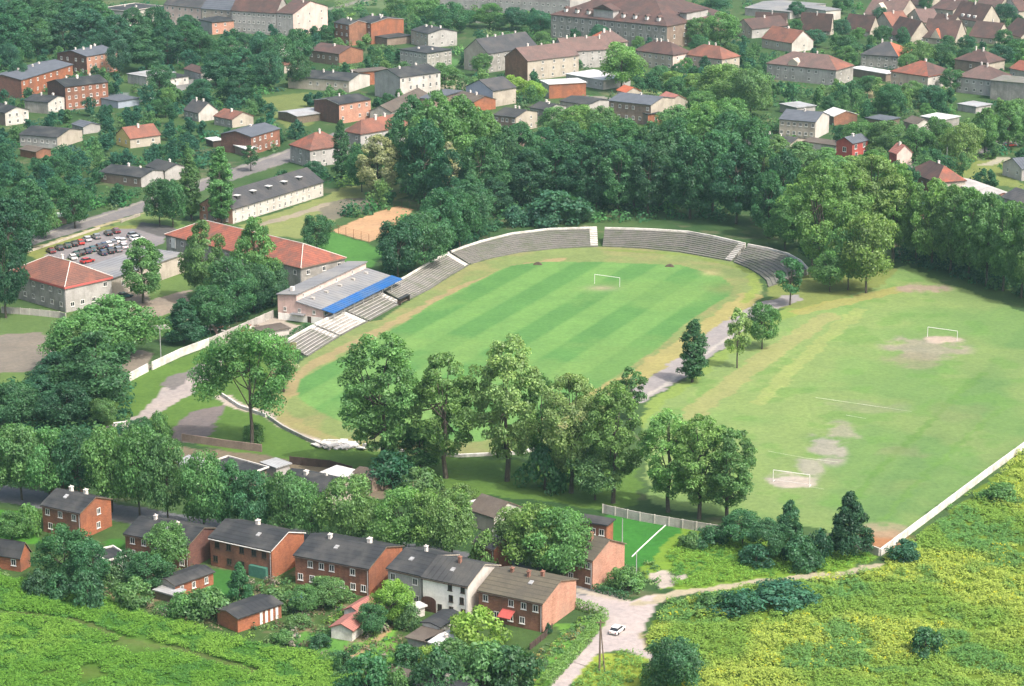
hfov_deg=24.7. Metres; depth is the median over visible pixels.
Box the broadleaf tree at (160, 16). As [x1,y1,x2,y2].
[143,6,171,36]
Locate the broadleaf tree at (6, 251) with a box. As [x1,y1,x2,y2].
[0,230,8,273]
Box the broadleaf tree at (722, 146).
[691,129,734,210]
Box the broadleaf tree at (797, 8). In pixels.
[787,1,806,15]
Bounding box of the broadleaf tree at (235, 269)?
[203,256,258,305]
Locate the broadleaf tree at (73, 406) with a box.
[34,381,95,423]
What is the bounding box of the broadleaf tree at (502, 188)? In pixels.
[479,177,512,215]
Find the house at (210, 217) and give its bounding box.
[206,205,213,220]
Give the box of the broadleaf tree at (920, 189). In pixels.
[896,182,934,259]
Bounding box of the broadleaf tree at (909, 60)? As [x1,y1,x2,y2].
[896,53,915,66]
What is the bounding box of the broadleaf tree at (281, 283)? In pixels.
[256,260,289,304]
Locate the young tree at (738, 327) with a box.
[724,307,752,367]
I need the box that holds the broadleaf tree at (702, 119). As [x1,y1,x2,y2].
[676,102,733,156]
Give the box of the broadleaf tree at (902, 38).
[895,27,911,44]
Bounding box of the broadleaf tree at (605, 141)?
[576,133,634,203]
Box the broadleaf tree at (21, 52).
[4,44,24,61]
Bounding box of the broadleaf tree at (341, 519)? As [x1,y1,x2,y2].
[311,473,378,536]
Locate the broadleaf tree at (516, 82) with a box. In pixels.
[506,75,527,94]
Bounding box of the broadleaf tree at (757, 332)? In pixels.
[744,301,781,348]
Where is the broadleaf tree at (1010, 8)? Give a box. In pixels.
[994,3,1018,18]
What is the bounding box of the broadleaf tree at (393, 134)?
[384,93,430,191]
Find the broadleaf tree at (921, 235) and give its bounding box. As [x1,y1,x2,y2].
[910,177,955,262]
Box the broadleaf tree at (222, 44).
[211,35,243,66]
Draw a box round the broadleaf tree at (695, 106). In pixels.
[681,101,722,131]
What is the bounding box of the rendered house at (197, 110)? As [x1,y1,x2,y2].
[183,97,219,121]
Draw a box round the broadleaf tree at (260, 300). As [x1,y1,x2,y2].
[249,273,275,311]
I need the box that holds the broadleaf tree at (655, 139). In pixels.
[634,131,690,207]
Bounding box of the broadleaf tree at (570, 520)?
[522,506,592,575]
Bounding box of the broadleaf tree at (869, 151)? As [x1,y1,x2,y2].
[852,149,888,175]
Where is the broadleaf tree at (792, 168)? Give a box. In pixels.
[754,149,802,217]
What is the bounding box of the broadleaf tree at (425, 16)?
[415,4,434,19]
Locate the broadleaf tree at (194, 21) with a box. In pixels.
[173,14,203,37]
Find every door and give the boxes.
[260,612,262,624]
[265,610,267,622]
[270,608,272,620]
[275,607,277,618]
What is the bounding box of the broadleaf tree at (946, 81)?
[938,69,962,87]
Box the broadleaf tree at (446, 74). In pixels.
[434,62,463,88]
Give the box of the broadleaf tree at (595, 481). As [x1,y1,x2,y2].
[565,446,622,499]
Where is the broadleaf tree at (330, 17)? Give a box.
[328,10,333,22]
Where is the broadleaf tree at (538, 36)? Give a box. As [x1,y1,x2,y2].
[531,31,552,44]
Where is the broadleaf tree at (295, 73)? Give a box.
[286,54,312,81]
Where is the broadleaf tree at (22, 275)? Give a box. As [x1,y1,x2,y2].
[0,231,29,317]
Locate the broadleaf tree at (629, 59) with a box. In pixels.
[599,41,648,85]
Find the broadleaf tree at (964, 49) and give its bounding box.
[954,47,974,56]
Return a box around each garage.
[404,626,444,646]
[420,609,461,630]
[424,630,454,653]
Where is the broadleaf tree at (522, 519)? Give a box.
[502,501,581,570]
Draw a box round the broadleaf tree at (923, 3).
[918,0,934,7]
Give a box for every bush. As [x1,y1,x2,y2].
[13,503,41,538]
[19,568,51,596]
[43,572,80,601]
[68,567,105,609]
[98,564,124,592]
[111,548,139,583]
[111,576,155,609]
[151,410,172,439]
[158,591,198,618]
[172,586,229,621]
[241,422,265,443]
[261,587,289,614]
[269,629,294,645]
[284,613,313,629]
[306,633,332,650]
[332,650,354,674]
[332,651,391,685]
[365,449,415,490]
[381,578,412,611]
[384,667,410,685]
[392,602,421,631]
[392,643,423,668]
[397,466,445,494]
[409,646,463,685]
[418,645,434,662]
[426,637,472,671]
[448,604,512,649]
[450,640,516,685]
[451,482,478,500]
[468,528,498,563]
[489,644,544,685]
[501,204,531,227]
[511,442,569,495]
[517,197,562,226]
[529,189,592,228]
[561,203,594,223]
[603,566,646,594]
[603,567,626,587]
[639,659,671,685]
[644,635,705,685]
[678,530,702,550]
[690,589,729,612]
[694,525,730,549]
[706,588,766,618]
[719,508,762,543]
[737,543,774,568]
[750,577,822,614]
[780,533,826,574]
[804,527,833,559]
[884,538,920,563]
[910,626,947,661]
[972,481,1023,504]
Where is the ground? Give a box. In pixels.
[0,0,1023,685]
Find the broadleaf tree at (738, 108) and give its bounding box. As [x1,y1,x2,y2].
[713,97,751,132]
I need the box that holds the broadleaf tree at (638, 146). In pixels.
[611,140,660,208]
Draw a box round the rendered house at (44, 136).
[18,125,82,147]
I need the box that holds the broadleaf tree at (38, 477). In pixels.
[24,426,75,495]
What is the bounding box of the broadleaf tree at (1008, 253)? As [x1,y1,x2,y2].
[995,208,1023,297]
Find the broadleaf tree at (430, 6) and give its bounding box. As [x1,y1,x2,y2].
[407,0,440,20]
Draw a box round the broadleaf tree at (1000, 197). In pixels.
[989,194,1004,228]
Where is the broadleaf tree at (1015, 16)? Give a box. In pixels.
[1011,14,1022,22]
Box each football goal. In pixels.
[594,274,619,286]
[773,470,810,486]
[927,327,957,336]
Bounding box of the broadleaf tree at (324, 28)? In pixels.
[316,24,335,42]
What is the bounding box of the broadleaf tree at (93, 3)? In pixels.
[79,0,105,13]
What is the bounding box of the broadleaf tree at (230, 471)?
[203,459,256,522]
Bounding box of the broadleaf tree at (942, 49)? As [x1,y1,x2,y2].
[926,43,956,61]
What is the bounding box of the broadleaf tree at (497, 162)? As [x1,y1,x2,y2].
[458,136,511,193]
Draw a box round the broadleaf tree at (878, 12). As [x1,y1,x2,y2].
[871,6,886,17]
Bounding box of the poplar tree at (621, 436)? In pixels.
[582,379,646,503]
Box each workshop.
[279,468,351,510]
[539,78,586,98]
[565,69,630,89]
[853,66,890,81]
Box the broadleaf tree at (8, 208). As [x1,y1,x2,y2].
[0,197,37,269]
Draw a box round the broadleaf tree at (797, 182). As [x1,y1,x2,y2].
[775,173,830,242]
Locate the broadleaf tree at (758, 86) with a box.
[726,68,772,117]
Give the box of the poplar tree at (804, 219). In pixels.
[786,158,860,277]
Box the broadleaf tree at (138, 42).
[123,29,166,69]
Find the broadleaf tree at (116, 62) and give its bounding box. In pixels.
[105,38,132,75]
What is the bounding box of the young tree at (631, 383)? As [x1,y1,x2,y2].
[616,366,648,419]
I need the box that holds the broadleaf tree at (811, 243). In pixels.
[798,213,824,267]
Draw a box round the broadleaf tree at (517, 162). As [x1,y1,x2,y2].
[506,148,558,205]
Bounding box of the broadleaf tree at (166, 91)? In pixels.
[159,87,176,102]
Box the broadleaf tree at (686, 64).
[677,57,693,68]
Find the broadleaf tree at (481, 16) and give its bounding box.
[472,3,504,27]
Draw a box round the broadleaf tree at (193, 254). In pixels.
[177,219,225,287]
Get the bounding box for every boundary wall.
[1,306,65,318]
[28,227,99,252]
[120,213,139,222]
[124,363,148,381]
[151,338,208,369]
[181,433,261,451]
[209,310,273,343]
[289,456,351,467]
[602,504,730,535]
[838,536,879,555]
[879,442,1023,555]
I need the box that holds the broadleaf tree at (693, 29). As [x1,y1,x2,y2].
[685,17,711,40]
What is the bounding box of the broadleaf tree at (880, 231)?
[827,211,898,292]
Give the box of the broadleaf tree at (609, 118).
[583,105,621,134]
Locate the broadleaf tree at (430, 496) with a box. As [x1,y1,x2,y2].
[401,488,456,548]
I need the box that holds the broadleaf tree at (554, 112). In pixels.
[535,106,568,133]
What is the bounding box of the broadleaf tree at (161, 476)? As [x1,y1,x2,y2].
[136,432,190,517]
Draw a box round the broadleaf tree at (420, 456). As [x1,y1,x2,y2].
[386,419,442,467]
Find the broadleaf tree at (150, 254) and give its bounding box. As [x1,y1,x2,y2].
[120,237,163,302]
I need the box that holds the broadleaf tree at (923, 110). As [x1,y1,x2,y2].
[919,103,931,114]
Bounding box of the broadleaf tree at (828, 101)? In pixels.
[819,95,836,109]
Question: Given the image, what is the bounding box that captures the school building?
[550,0,727,46]
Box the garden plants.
[0,558,661,685]
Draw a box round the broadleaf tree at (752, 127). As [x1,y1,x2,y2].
[731,116,774,171]
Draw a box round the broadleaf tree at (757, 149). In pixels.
[733,140,788,210]
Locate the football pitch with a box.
[295,262,732,441]
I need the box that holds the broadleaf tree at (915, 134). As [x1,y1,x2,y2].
[901,124,937,161]
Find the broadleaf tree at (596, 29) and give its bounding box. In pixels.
[587,24,608,35]
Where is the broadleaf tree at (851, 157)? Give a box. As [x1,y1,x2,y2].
[844,155,870,173]
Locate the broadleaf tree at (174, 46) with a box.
[147,20,184,63]
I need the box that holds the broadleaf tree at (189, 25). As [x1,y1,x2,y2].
[165,21,197,57]
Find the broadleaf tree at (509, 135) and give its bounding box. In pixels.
[481,125,532,195]
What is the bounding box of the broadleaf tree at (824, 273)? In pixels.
[806,249,846,291]
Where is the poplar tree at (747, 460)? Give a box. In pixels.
[691,424,757,515]
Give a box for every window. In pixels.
[10,559,16,566]
[45,508,49,515]
[48,522,52,529]
[57,511,62,518]
[71,514,76,521]
[130,537,134,544]
[141,539,146,546]
[179,559,184,566]
[192,581,196,588]
[204,576,207,584]
[213,555,217,562]
[214,541,219,548]
[226,544,230,551]
[226,558,231,565]
[239,547,244,554]
[251,549,255,556]
[261,551,266,559]
[297,573,303,580]
[307,561,312,568]
[309,575,314,581]
[318,563,324,570]
[329,564,334,572]
[349,568,354,575]
[350,583,355,590]
[360,585,366,592]
[390,573,395,580]
[412,578,417,585]
[448,595,453,602]
[459,597,463,604]
[482,594,488,602]
[494,611,498,618]
[508,599,513,607]
[519,616,524,624]
[521,602,526,610]
[532,604,538,612]
[585,576,590,584]
[598,529,604,536]
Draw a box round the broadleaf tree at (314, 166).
[303,160,327,177]
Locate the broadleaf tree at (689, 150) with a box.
[667,135,715,218]
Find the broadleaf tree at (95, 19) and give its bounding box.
[67,9,104,45]
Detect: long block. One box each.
[199,167,323,223]
[399,45,452,67]
[440,0,590,14]
[745,0,825,18]
[990,75,1023,100]
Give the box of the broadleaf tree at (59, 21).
[44,13,84,50]
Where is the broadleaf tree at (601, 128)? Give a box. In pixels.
[575,122,616,158]
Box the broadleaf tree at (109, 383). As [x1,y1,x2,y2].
[47,329,136,402]
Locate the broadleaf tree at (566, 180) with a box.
[553,145,602,201]
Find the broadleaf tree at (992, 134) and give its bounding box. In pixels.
[971,107,999,155]
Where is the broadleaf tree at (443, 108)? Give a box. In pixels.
[402,89,471,181]
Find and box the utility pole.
[596,620,604,671]
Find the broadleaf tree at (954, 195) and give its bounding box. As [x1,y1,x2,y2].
[928,184,971,272]
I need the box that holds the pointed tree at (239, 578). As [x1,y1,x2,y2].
[226,561,252,600]
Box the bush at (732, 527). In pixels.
[719,508,762,543]
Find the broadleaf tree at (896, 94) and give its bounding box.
[876,84,908,112]
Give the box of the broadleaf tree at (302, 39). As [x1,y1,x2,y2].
[283,28,315,56]
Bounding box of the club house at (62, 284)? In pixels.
[13,253,112,312]
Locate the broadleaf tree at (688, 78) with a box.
[683,73,701,87]
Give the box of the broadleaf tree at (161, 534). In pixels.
[142,520,190,568]
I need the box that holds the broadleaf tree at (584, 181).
[573,155,614,210]
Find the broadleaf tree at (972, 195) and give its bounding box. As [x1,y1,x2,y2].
[949,186,990,278]
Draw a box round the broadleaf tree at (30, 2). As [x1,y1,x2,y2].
[19,0,52,10]
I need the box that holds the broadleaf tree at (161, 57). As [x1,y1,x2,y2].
[137,45,165,67]
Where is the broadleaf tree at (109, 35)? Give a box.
[97,14,135,46]
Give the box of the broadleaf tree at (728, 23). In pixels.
[698,11,742,44]
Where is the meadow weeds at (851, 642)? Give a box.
[645,448,1023,685]
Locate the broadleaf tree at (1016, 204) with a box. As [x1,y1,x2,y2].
[1002,200,1023,229]
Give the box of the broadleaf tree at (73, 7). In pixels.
[49,0,79,16]
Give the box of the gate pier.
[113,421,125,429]
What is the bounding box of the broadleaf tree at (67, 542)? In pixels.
[28,522,95,576]
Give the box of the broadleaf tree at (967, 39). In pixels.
[955,34,977,48]
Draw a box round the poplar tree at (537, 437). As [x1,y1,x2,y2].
[522,372,563,470]
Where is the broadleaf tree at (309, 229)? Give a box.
[300,214,335,247]
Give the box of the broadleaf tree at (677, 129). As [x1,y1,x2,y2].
[650,116,699,161]
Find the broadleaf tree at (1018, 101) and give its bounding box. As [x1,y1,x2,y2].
[1001,98,1023,122]
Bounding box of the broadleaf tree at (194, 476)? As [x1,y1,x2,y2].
[177,449,230,524]
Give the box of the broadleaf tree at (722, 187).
[709,140,760,223]
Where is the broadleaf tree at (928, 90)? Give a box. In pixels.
[918,84,940,103]
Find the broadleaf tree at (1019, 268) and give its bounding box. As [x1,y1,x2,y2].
[1014,235,1023,283]
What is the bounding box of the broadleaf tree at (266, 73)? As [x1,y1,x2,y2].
[252,50,285,89]
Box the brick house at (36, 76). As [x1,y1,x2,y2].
[0,59,73,98]
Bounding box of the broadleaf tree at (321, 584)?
[301,575,352,605]
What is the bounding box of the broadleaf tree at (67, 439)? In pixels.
[49,425,104,490]
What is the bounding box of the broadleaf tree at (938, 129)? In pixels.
[922,116,955,151]
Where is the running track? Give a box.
[271,246,763,455]
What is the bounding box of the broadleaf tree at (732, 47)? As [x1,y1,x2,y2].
[723,42,739,53]
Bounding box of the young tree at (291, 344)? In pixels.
[267,337,299,391]
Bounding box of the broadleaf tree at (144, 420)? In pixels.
[127,416,155,435]
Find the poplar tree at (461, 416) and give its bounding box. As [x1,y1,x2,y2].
[406,351,478,478]
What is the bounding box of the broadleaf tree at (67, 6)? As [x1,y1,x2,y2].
[58,0,92,29]
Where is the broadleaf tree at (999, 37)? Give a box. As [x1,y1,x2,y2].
[993,29,1014,44]
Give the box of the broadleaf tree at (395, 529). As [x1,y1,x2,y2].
[365,485,424,549]
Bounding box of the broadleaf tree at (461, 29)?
[456,22,466,32]
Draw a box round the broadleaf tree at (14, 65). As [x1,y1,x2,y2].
[7,60,27,71]
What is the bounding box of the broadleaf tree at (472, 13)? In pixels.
[466,10,478,23]
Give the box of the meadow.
[0,455,1023,685]
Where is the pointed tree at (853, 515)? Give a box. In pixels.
[827,490,874,555]
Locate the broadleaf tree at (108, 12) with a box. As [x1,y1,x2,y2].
[86,4,117,33]
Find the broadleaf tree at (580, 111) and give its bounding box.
[553,104,597,133]
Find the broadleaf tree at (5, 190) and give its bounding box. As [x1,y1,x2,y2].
[0,187,13,197]
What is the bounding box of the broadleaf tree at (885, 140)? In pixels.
[865,120,905,150]
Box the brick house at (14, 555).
[0,538,31,571]
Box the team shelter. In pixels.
[397,294,409,304]
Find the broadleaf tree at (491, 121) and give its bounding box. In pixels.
[466,110,508,171]
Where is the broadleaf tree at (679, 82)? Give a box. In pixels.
[664,76,687,94]
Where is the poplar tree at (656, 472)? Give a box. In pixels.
[636,408,700,512]
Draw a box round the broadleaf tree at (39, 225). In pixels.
[2,178,54,248]
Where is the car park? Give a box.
[44,229,165,265]
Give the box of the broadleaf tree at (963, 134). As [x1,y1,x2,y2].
[938,122,986,165]
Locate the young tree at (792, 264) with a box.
[774,257,803,304]
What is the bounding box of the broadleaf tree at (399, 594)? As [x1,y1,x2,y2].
[367,579,415,623]
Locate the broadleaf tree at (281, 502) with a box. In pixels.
[260,469,313,528]
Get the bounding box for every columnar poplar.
[179,154,203,219]
[205,146,235,223]
[330,119,350,178]
[675,318,709,381]
[698,56,711,68]
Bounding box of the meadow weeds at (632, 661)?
[571,648,651,685]
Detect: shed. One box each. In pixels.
[19,145,50,158]
[48,212,66,224]
[51,470,82,492]
[71,120,100,133]
[92,545,126,572]
[100,94,139,108]
[126,70,175,85]
[152,585,185,602]
[156,73,189,85]
[158,564,215,593]
[177,455,204,485]
[183,64,212,79]
[205,136,220,146]
[215,593,283,632]
[218,455,268,485]
[233,145,257,156]
[252,323,290,337]
[259,457,291,477]
[278,107,320,122]
[321,465,354,478]
[328,611,364,640]
[341,595,379,615]
[351,466,388,492]
[369,88,427,117]
[375,33,410,44]
[388,666,411,685]
[413,601,427,617]
[413,670,478,685]
[419,89,462,108]
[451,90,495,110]
[559,95,608,109]
[616,85,641,93]
[746,131,806,149]
[779,101,816,111]
[802,137,835,150]
[824,107,858,124]
[865,114,900,126]
[920,112,960,125]
[957,101,991,113]
[961,178,1006,201]
[1002,187,1023,207]
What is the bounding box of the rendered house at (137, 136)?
[115,123,160,148]
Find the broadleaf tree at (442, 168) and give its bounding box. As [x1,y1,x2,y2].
[425,149,469,205]
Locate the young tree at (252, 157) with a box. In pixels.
[241,145,259,170]
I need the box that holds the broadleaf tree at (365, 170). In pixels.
[355,134,401,195]
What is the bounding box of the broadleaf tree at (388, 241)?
[374,219,423,276]
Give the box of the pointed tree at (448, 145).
[443,141,461,187]
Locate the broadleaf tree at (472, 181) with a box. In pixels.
[448,174,496,209]
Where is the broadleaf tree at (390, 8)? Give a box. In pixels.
[384,0,416,15]
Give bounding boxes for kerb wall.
[221,393,266,416]
[267,415,330,449]
[362,443,538,456]
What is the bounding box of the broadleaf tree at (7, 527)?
[0,510,29,539]
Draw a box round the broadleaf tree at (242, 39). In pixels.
[236,32,253,47]
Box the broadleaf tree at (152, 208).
[142,177,177,225]
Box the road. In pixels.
[16,128,662,685]
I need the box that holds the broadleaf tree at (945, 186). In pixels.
[923,181,952,239]
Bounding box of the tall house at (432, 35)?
[411,24,456,46]
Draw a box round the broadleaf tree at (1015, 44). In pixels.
[1006,38,1023,54]
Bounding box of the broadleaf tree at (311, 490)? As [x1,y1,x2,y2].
[292,480,334,533]
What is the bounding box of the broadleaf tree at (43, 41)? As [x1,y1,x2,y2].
[20,17,52,54]
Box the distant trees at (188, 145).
[0,3,1023,226]
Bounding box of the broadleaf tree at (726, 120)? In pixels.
[705,110,751,165]
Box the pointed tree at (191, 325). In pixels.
[163,298,205,342]
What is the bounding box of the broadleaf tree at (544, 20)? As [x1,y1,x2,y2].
[525,10,550,30]
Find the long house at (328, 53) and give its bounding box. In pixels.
[309,42,362,65]
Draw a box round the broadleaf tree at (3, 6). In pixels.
[0,0,19,18]
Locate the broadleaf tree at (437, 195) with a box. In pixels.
[420,187,469,255]
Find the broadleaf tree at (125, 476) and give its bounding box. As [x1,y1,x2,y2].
[105,423,160,514]
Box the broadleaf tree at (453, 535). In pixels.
[422,488,477,552]
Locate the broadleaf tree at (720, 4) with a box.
[698,0,732,13]
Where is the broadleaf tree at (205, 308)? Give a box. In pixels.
[189,284,236,332]
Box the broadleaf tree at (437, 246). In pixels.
[397,211,455,264]
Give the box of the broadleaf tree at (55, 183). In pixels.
[46,175,65,203]
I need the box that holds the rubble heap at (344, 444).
[310,439,365,449]
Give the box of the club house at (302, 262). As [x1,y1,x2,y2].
[164,220,346,285]
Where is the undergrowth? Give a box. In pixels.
[0,181,1023,434]
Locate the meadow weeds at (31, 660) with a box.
[0,571,351,685]
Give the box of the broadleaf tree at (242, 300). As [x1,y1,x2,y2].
[209,277,256,321]
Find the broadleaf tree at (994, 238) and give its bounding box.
[981,200,1023,290]
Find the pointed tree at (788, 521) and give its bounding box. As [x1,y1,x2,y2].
[773,499,803,552]
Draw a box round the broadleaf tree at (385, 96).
[381,93,395,103]
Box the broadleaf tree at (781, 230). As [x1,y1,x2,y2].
[763,195,798,249]
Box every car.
[46,247,55,253]
[54,244,63,250]
[62,242,71,247]
[67,253,77,259]
[70,240,78,246]
[71,251,80,256]
[76,239,84,244]
[77,249,85,254]
[79,257,94,263]
[81,235,91,241]
[83,247,91,253]
[89,245,96,251]
[91,233,100,238]
[95,243,103,249]
[97,249,107,255]
[101,242,108,247]
[103,230,112,235]
[105,247,114,253]
[109,239,117,244]
[110,227,120,233]
[114,246,122,251]
[118,243,127,248]
[118,291,133,296]
[120,237,126,242]
[126,231,141,236]
[129,235,144,240]
[609,624,625,634]
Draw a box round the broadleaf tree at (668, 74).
[659,71,682,85]
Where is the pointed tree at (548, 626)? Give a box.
[544,622,551,633]
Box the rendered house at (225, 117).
[213,108,253,127]
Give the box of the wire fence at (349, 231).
[335,225,367,241]
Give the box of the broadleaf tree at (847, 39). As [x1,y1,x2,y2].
[832,34,862,52]
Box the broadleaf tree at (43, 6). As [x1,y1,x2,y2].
[32,0,63,28]
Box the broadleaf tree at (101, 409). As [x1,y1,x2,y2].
[88,397,117,424]
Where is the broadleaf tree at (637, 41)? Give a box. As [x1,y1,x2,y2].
[631,36,644,47]
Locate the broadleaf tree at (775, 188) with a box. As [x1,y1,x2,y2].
[749,169,789,237]
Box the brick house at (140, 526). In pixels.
[123,514,216,568]
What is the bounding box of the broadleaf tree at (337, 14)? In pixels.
[332,9,345,20]
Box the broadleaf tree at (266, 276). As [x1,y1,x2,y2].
[242,262,279,311]
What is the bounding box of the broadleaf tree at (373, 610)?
[353,603,388,634]
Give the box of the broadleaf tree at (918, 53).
[899,40,937,61]
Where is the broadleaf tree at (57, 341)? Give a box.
[36,315,108,360]
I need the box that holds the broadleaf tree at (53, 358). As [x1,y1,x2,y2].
[24,351,84,385]
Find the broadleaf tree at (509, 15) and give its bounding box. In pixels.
[503,7,530,28]
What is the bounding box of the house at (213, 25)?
[198,16,234,34]
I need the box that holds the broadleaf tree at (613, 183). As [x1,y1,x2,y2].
[593,148,646,212]
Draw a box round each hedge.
[94,187,142,206]
[284,322,309,337]
[591,583,632,600]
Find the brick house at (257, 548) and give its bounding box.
[208,518,305,578]
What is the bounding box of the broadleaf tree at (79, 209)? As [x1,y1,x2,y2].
[56,184,94,227]
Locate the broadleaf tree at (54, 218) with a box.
[33,206,62,237]
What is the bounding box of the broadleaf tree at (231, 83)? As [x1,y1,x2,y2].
[221,69,257,102]
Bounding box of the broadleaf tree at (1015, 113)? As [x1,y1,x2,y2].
[989,100,1023,149]
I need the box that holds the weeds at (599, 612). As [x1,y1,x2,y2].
[539,598,608,685]
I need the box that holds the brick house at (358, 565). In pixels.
[293,532,403,595]
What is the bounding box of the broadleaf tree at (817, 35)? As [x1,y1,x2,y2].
[805,29,827,44]
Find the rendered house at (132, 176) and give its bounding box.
[99,162,163,187]
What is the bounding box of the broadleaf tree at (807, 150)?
[781,141,821,178]
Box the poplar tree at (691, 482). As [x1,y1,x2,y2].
[674,413,730,519]
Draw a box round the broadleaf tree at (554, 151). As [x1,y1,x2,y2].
[531,138,583,191]
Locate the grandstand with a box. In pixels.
[276,261,402,322]
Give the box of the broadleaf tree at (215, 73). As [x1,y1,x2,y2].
[200,51,231,85]
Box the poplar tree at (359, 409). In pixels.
[336,331,420,463]
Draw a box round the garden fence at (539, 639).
[530,624,551,649]
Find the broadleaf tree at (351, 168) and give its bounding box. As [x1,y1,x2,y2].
[344,148,375,191]
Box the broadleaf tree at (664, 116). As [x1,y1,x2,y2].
[654,104,703,140]
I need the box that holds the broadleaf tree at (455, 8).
[430,1,472,28]
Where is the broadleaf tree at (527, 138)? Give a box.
[505,121,543,175]
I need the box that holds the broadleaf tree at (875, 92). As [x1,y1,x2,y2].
[874,83,902,99]
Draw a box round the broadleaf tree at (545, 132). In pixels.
[524,126,557,169]
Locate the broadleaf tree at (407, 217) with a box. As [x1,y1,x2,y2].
[393,215,426,248]
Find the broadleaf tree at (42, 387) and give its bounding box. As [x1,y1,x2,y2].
[12,374,71,415]
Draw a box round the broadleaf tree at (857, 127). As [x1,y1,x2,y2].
[841,119,879,145]
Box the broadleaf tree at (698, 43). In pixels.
[693,40,707,47]
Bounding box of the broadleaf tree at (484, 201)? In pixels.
[461,192,496,235]
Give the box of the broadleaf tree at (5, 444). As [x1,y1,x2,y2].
[0,423,23,487]
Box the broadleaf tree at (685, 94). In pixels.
[681,87,699,99]
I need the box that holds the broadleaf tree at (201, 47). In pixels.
[185,28,217,61]
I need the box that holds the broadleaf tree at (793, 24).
[788,19,803,29]
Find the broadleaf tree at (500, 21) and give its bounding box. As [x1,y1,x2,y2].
[491,14,507,29]
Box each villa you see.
[465,76,516,106]
[634,38,688,68]
[686,42,740,68]
[735,15,787,38]
[761,26,813,51]
[803,5,841,19]
[860,39,906,68]
[890,58,953,87]
[954,46,1005,70]
[956,61,1011,95]
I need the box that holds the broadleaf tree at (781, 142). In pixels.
[759,133,802,180]
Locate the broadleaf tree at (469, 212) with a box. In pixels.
[442,192,482,246]
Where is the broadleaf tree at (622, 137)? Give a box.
[593,117,647,172]
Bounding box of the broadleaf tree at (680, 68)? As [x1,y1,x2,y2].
[671,63,684,73]
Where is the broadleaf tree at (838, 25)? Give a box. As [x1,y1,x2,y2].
[832,19,850,34]
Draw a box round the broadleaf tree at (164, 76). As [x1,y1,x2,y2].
[145,64,176,90]
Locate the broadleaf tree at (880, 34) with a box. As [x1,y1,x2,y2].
[871,25,892,40]
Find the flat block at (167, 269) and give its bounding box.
[87,247,183,295]
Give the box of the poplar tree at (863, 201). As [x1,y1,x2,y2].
[815,161,879,232]
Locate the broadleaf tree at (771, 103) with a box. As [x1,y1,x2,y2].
[762,96,772,109]
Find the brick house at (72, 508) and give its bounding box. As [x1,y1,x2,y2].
[40,485,112,537]
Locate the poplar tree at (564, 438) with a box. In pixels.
[539,372,606,493]
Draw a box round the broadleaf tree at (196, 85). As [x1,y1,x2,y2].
[184,78,212,99]
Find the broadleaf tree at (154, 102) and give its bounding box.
[150,99,159,115]
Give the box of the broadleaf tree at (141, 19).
[120,6,152,38]
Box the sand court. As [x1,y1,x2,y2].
[334,206,412,241]
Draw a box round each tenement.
[46,73,108,109]
[57,43,117,74]
[103,3,162,25]
[163,0,205,25]
[201,0,234,17]
[231,0,286,34]
[276,0,327,35]
[333,17,366,45]
[356,14,403,43]
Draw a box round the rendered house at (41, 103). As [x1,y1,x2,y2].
[23,92,64,113]
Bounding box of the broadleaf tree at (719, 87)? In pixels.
[692,62,740,101]
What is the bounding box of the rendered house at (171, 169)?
[145,158,183,180]
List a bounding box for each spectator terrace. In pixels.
[285,324,339,356]
[314,310,367,335]
[343,291,402,320]
[383,252,468,301]
[450,226,597,263]
[602,227,745,261]
[733,244,807,286]
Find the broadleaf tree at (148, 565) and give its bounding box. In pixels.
[124,551,176,588]
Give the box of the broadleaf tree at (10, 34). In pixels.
[0,14,34,49]
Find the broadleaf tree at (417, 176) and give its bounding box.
[393,118,449,198]
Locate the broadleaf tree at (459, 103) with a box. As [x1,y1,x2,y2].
[441,94,491,172]
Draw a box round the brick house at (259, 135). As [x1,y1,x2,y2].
[220,122,280,152]
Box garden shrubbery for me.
[0,0,1023,243]
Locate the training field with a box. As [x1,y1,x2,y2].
[642,264,1023,546]
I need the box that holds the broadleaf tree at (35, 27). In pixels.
[28,21,42,35]
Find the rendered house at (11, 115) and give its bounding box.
[0,101,28,125]
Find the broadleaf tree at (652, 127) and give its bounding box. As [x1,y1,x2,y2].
[635,120,663,153]
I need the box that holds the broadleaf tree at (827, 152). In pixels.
[807,147,848,175]
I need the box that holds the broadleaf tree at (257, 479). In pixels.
[228,470,275,523]
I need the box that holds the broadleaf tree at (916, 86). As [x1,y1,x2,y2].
[900,80,924,98]
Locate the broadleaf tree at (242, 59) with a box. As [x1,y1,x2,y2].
[225,47,262,82]
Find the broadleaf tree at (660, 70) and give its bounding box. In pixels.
[650,65,669,82]
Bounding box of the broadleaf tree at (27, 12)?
[0,0,41,31]
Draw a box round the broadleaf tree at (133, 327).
[70,293,172,353]
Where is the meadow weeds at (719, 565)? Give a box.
[666,532,873,585]
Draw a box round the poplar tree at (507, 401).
[466,333,547,481]
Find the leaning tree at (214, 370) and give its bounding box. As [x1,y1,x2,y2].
[186,324,301,442]
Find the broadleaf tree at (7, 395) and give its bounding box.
[0,381,39,422]
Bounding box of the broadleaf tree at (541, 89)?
[522,80,548,98]
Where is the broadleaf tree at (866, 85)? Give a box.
[851,75,880,92]
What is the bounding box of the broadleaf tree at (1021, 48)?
[1014,42,1023,62]
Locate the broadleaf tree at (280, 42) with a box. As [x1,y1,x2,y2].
[260,33,299,62]
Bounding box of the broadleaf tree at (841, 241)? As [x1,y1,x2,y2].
[822,224,874,289]
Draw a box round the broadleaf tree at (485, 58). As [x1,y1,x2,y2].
[469,53,492,71]
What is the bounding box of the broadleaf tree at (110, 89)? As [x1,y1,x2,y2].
[108,82,113,95]
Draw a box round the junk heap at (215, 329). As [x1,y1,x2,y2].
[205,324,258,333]
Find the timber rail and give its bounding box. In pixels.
[632,525,665,556]
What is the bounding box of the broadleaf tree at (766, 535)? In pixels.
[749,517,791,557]

